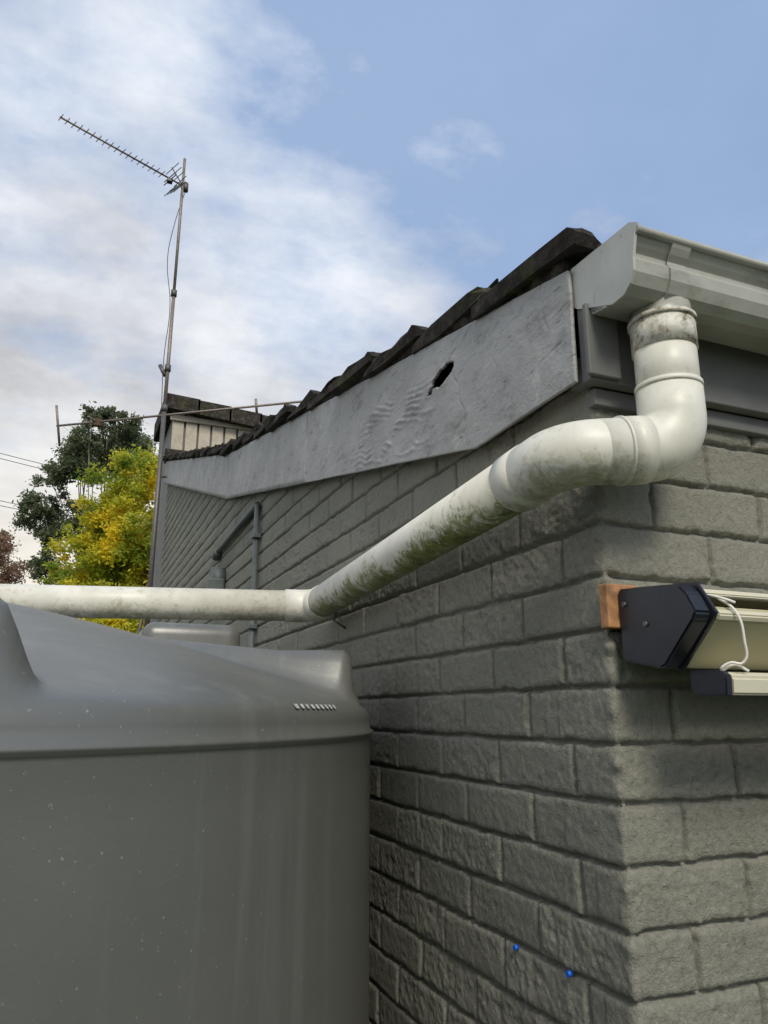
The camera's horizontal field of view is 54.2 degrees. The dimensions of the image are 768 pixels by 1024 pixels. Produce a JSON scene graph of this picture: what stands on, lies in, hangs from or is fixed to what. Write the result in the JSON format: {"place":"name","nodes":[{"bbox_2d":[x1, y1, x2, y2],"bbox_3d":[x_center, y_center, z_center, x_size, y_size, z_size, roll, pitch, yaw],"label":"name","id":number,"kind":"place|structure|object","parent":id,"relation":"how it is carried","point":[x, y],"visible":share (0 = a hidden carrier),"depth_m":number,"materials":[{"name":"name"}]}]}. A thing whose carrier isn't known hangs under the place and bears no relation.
{"place":"outdoors","nodes":[
{"label":"outdoors","id":0,"kind":"place"},
{"bbox_2d":[0,453,71,515],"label":"power line","id":1,"kind":"object","parent":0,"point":[23,464],"visible":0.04,"depth_m":42.55,"materials":[{"name":"black metal"}]},
{"bbox_2d":[260,414,267,422],"bbox_3d":[-1.454,-0.877,8.995,0.360,0.310,1.320,6,-16,-21],"label":"clerestory tile","id":2,"kind":"object","parent":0,"point":[264,418],"visible":0.07,"depth_m":8.35,"materials":[{"name":"tile"}]},
{"bbox_2d":[0,0,767,584],"label":"sky","id":3,"kind":"structure","parent":0,"point":[355,170],"materials":[{"name":"blue"}]},
{"label":"ground","id":4,"kind":"structure","parent":0,"visible":0},
{"bbox_2d":[0,529,35,583],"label":"russet tree","id":5,"kind":"object","parent":4,"relation":"on","point":[11,571],"visible":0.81,"depth_m":23.94,"materials":[{"name":"brown plant"}]},
{"bbox_2d":[8,401,158,584],"bbox_3d":[-12.395,2.485,30.434,5.660,14.165,4.981,6,-16,-21],"label":"eucalyptus tree","id":6,"kind":"object","parent":4,"relation":"on","point":[82,449],"visible":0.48,"depth_m":30.69,"materials":[{"name":"green plant"}]},
{"bbox_2d":[37,440,158,633],"bbox_3d":[-6.119,2.059,18.105,4.425,8.610,4.247,6,-16,-21],"label":"yellow green tree","id":7,"kind":"object","parent":4,"relation":"on","point":[117,544],"visible":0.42,"depth_m":17.82,"materials":[{"name":"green plant"}]},
{"bbox_2d":[0,598,373,1023],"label":"water tank","id":8,"kind":"object","parent":4,"relation":"on","point":[184,823],"visible":1,"depth_m":0.96,"materials":[{"name":"grey plastic"}]},
{"bbox_2d":[0,296,706,628],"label":"rainwater downpipe","id":9,"kind":"object","parent":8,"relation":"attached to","point":[660,436],"visible":1,"depth_m":1.14,"materials":[{"name":"paint"}]},
{"bbox_2d":[150,415,250,622],"bbox_3d":[-1.973,1.408,8.248,1.120,4.750,1.170,6,-16,-21],"label":"clerestory body","id":10,"kind":"object","parent":4,"relation":"on","point":[160,534],"visible":0.07,"depth_m":8.28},
{"bbox_2d":[153,393,200,441],"bbox_3d":[-2.399,-1.063,8.648,0.360,0.310,1.320,6,-16,-21],"label":"clerestory tile","id":11,"kind":"object","parent":10,"relation":"on","point":[177,403],"visible":0.5,"depth_m":8.07,"materials":[{"name":"brown tile"}]},
{"bbox_2d":[171,412,184,449],"bbox_3d":[-2.220,-0.730,8.046,0.119,0.744,0.028,6,-16,-21],"label":"cladding board","id":12,"kind":"object","parent":10,"relation":"attached to","point":[177,435],"visible":0.34,"depth_m":8.06,"materials":[{"name":"beige wood"}]},
{"bbox_2d":[184,415,197,450],"bbox_3d":[-2.089,-0.713,8.096,0.119,0.737,0.028,6,-16,-21],"label":"cladding board","id":13,"kind":"object","parent":10,"relation":"attached to","point":[190,436],"visible":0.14,"depth_m":8.11,"materials":[{"name":"beige wood"}]},
{"bbox_2d":[198,418,210,448],"bbox_3d":[-1.958,-0.696,8.146,0.119,0.729,0.028,6,-16,-21],"label":"cladding board","id":14,"kind":"object","parent":10,"relation":"attached to","point":[204,436],"visible":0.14,"depth_m":8.17,"materials":[{"name":"beige wood"}]},
{"bbox_2d":[170,415,251,430],"bbox_3d":[-1.731,-0.960,8.279,1.210,0.060,0.028,6,-16,-21],"label":"clerestory batten","id":15,"kind":"object","parent":10,"relation":"attached to","point":[199,421],"visible":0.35,"depth_m":8.19,"materials":[{"name":"beige wood"}]},
{"bbox_2d":[196,400,231,422],"bbox_3d":[-2.084,-1.001,8.763,0.360,0.310,1.320,6,-16,-21],"label":"clerestory tile","id":16,"kind":"object","parent":10,"relation":"on","point":[223,416],"visible":0.29,"depth_m":8.16,"materials":[{"name":"tile"}]},
{"bbox_2d":[211,426,223,446],"bbox_3d":[-1.828,-0.678,8.197,0.119,0.722,0.028,6,-16,-21],"label":"cladding board","id":17,"kind":"object","parent":10,"relation":"attached to","point":[217,435],"visible":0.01,"depth_m":8.22,"materials":[{"name":"beige wood"}]},
{"bbox_2d":[224,428,235,443],"bbox_3d":[-1.697,-0.661,8.247,0.119,0.714,0.028,6,-16,-21],"label":"cladding board","id":18,"kind":"object","parent":10,"relation":"attached to","point":[230,433],"depth_m":8.28,"materials":[{"name":"beige wood"}]},
{"bbox_2d":[238,429,245,435],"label":"cladding board","id":19,"kind":"object","parent":10,"relation":"attached to","point":[240,432],"depth_m":8.34,"materials":[{"name":"beige wood"}]},
{"bbox_2d":[228,409,261,428],"bbox_3d":[-1.769,-0.939,8.879,0.360,0.310,1.320,6,-16,-21],"label":"clerestory tile","id":20,"kind":"object","parent":10,"relation":"on","point":[245,418],"visible":0.21,"depth_m":8.27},
{"bbox_2d":[157,357,767,1023],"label":"walls","id":21,"kind":"structure","parent":4,"relation":"on","point":[561,785],"depth_m":1.25,"materials":[{"name":"paint"}]},
{"bbox_2d":[212,547,221,560],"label":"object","id":22,"kind":"object","parent":21,"relation":"attached to","point":[216,556],"depth_m":4.25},
{"bbox_2d":[209,567,225,578],"bbox_3d":[-0.912,0.372,4.095,0.068,0.138,0.138,6,-16,-21],"label":"wall vent","id":23,"kind":"object","parent":21,"relation":"attached to","point":[215,572],"depth_m":4.05,"materials":[{"name":"grey metal"}]},
{"bbox_2d":[216,501,260,552],"bbox_3d":[-0.758,0.098,3.825,0.031,0.051,1.011,6,-16,-21],"label":"wall branch pipe","id":24,"kind":"object","parent":21,"relation":"attached to","point":[243,521],"depth_m":3.73,"materials":[{"name":"grey plastic"}]},
{"bbox_2d":[248,504,260,647],"bbox_3d":[-0.568,1.153,3.058,0.025,2.455,0.025,6,-16,-21],"label":"wall conduit","id":25,"kind":"object","parent":21,"relation":"attached to","point":[251,640],"depth_m":3.30,"materials":[{"name":"grey plastic"}]},
{"bbox_2d":[227,412,307,498],"bbox_3d":[-0.559,-0.209,3.363,0.012,0.607,1.540,6,-16,-21],"label":"barge board","id":26,"kind":"object","parent":21,"relation":"attached to","point":[274,459],"visible":1,"depth_m":3.12,"materials":[{"name":"grey paint"}]},
{"bbox_2d":[305,270,577,482],"bbox_3d":[0.013,-0.279,1.914,0.019,0.534,1.512,6,-16,-21],"label":"barge board","id":27,"kind":"object","parent":21,"relation":"attached to","point":[514,360],"visible":1,"depth_m":1.55,"materials":[{"name":"grey paint"}]},
{"bbox_2d":[513,944,518,950],"bbox_3d":[0.214,0.708,1.221,0.007,0.008,0.008,6,-16,-21],"label":"wall plug","id":28,"kind":"object","parent":21,"relation":"in","point":[515,947],"depth_m":1.22,"materials":[{"name":"blue plastic"}]},
{"bbox_2d":[565,970,572,976],"bbox_3d":[0.269,0.671,1.092,0.007,0.008,0.008,6,-16,-21],"label":"wall plug","id":29,"kind":"object","parent":21,"relation":"in","point":[568,973],"depth_m":1.09,"materials":[{"name":"blue plastic"}]},
{"bbox_2d":[570,373,767,420],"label":"eave soffit board","id":30,"kind":"object","parent":21,"relation":"attached to","point":[579,386],"visible":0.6,"depth_m":1.20,"materials":[{"name":"grey wood"}]},
{"bbox_2d":[577,309,767,418],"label":"eave fascia","id":31,"kind":"structure","parent":21,"relation":"attached to","point":[735,380],"depth_m":1.26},
{"bbox_2d":[582,303,621,380],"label":"eave corner trim","id":32,"kind":"structure","parent":31,"relation":"attached to","point":[602,347],"depth_m":1.17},
{"bbox_2d":[592,234,767,354],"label":"gutter","id":33,"kind":"object","parent":31,"relation":"attached to","point":[727,299],"visible":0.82,"depth_m":1.16,"materials":[{"name":"paint"}]},
{"bbox_2d":[571,222,637,308],"bbox_3d":[0.337,-0.360,1.145,0.005,0.113,0.155,6,-16,-21],"label":"gutter end cap","id":34,"kind":"object","parent":33,"relation":"attached to","point":[603,275],"visible":1,"depth_m":1.14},
{"bbox_2d":[626,242,690,322],"bbox_3d":[0.422,-0.344,1.156,0.035,0.086,0.116,6,-16,-21],"label":"gutter joiner","id":35,"kind":"object","parent":33,"relation":"attached to","point":[677,260],"visible":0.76,"depth_m":1.12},
{"bbox_2d":[635,225,767,271],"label":"gutter bead","id":36,"kind":"object","parent":33,"relation":"attached to","point":[698,247],"visible":1,"depth_m":1.13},
{"bbox_2d":[588,388,767,437],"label":"eave lower trim","id":37,"kind":"structure","parent":21,"relation":"attached to","point":[626,404],"depth_m":1.26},
{"bbox_3d":[1.838,0.999,5.311,5.970,4.018,6.750,6,-16,-21],"label":"wall","id":38,"kind":"object","parent":4,"relation":"on","visible":0},
{"bbox_2d":[55,114,301,633],"bbox_3d":[-2.156,-1.126,7.731,2.615,5.982,1.419,4,-15,-14],"label":"tv antenna","id":39,"kind":"object","parent":38,"relation":"attached to","point":[96,422],"visible":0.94,"depth_m":7.81,"materials":[{"name":"metal"}]},
{"bbox_2d":[204,578,224,588],"bbox_3d":[-0.922,0.420,4.078,0.086,0.100,0.160,6,-16,-21],"label":"wall vent hood","id":40,"kind":"object","parent":38,"relation":"attached to","point":[214,583],"depth_m":4.01,"materials":[{"name":"grey metal"}]},
{"bbox_2d":[247,624,256,628],"bbox_3d":[-0.568,0.495,3.234,0.035,0.018,0.050,6,-16,-21],"label":"conduit clip","id":41,"kind":"object","parent":38,"relation":"attached to","point":[251,626],"visible":0.9,"depth_m":3.21,"materials":[{"name":"grey plastic"}]},
{"bbox_2d":[251,533,260,538],"bbox_3d":[-0.568,0.108,3.337,0.035,0.018,0.050,6,-16,-21],"label":"conduit clip","id":42,"kind":"object","parent":38,"relation":"attached to","point":[255,535],"visible":0.91,"depth_m":3.32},
{"bbox_2d":[163,227,600,460],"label":"roof tiles","id":43,"kind":"object","parent":38,"relation":"attached to","point":[576,245],"visible":0.03,"depth_m":1.64,"materials":[{"name":"black tile"}]},
{"bbox_2d":[164,448,186,463],"bbox_3d":[0.532,-0.288,8.878,6.050,0.155,0.155,6,-16,-21],"label":"ridge capping","id":44,"kind":"object","parent":43,"relation":"on","point":[169,451],"visible":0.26,"depth_m":7.75,"materials":[{"name":"tile"}]},
{"bbox_2d":[164,454,228,498],"bbox_3d":[-1.555,-0.297,5.924,0.012,1.400,3.750,6,-16,-21],"label":"barge board","id":45,"kind":"object","parent":43,"relation":"attached to","point":[208,475],"visible":1,"depth_m":5.09,"materials":[{"name":"grey paint"}]},
{"bbox_2d":[171,258,576,460],"bbox_3d":[-0.919,-0.470,4.523,0.138,1.854,6.768,6,-16,-21],"label":"verge bedding","id":46,"kind":"object","parent":43,"relation":"on","point":[560,267],"visible":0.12,"depth_m":1.48,"materials":[{"name":"concrete"}]},
{"bbox_2d":[430,278,498,394],"bbox_3d":[0.152,-0.303,1.650,0.004,0.240,0.400,6,-16,-21],"label":"cavity backing","id":47,"kind":"object","parent":38,"relation":"attached to","point":[443,376],"visible":0.14,"depth_m":1.68,"materials":[{"name":"black"}]},
{"bbox_2d":[598,582,767,696],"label":"retractable clothesline","id":48,"kind":"object","parent":38,"relation":"attached to","point":[682,626],"visible":1,"depth_m":0.99,"materials":[{"name":"black plastic"}]}
]}

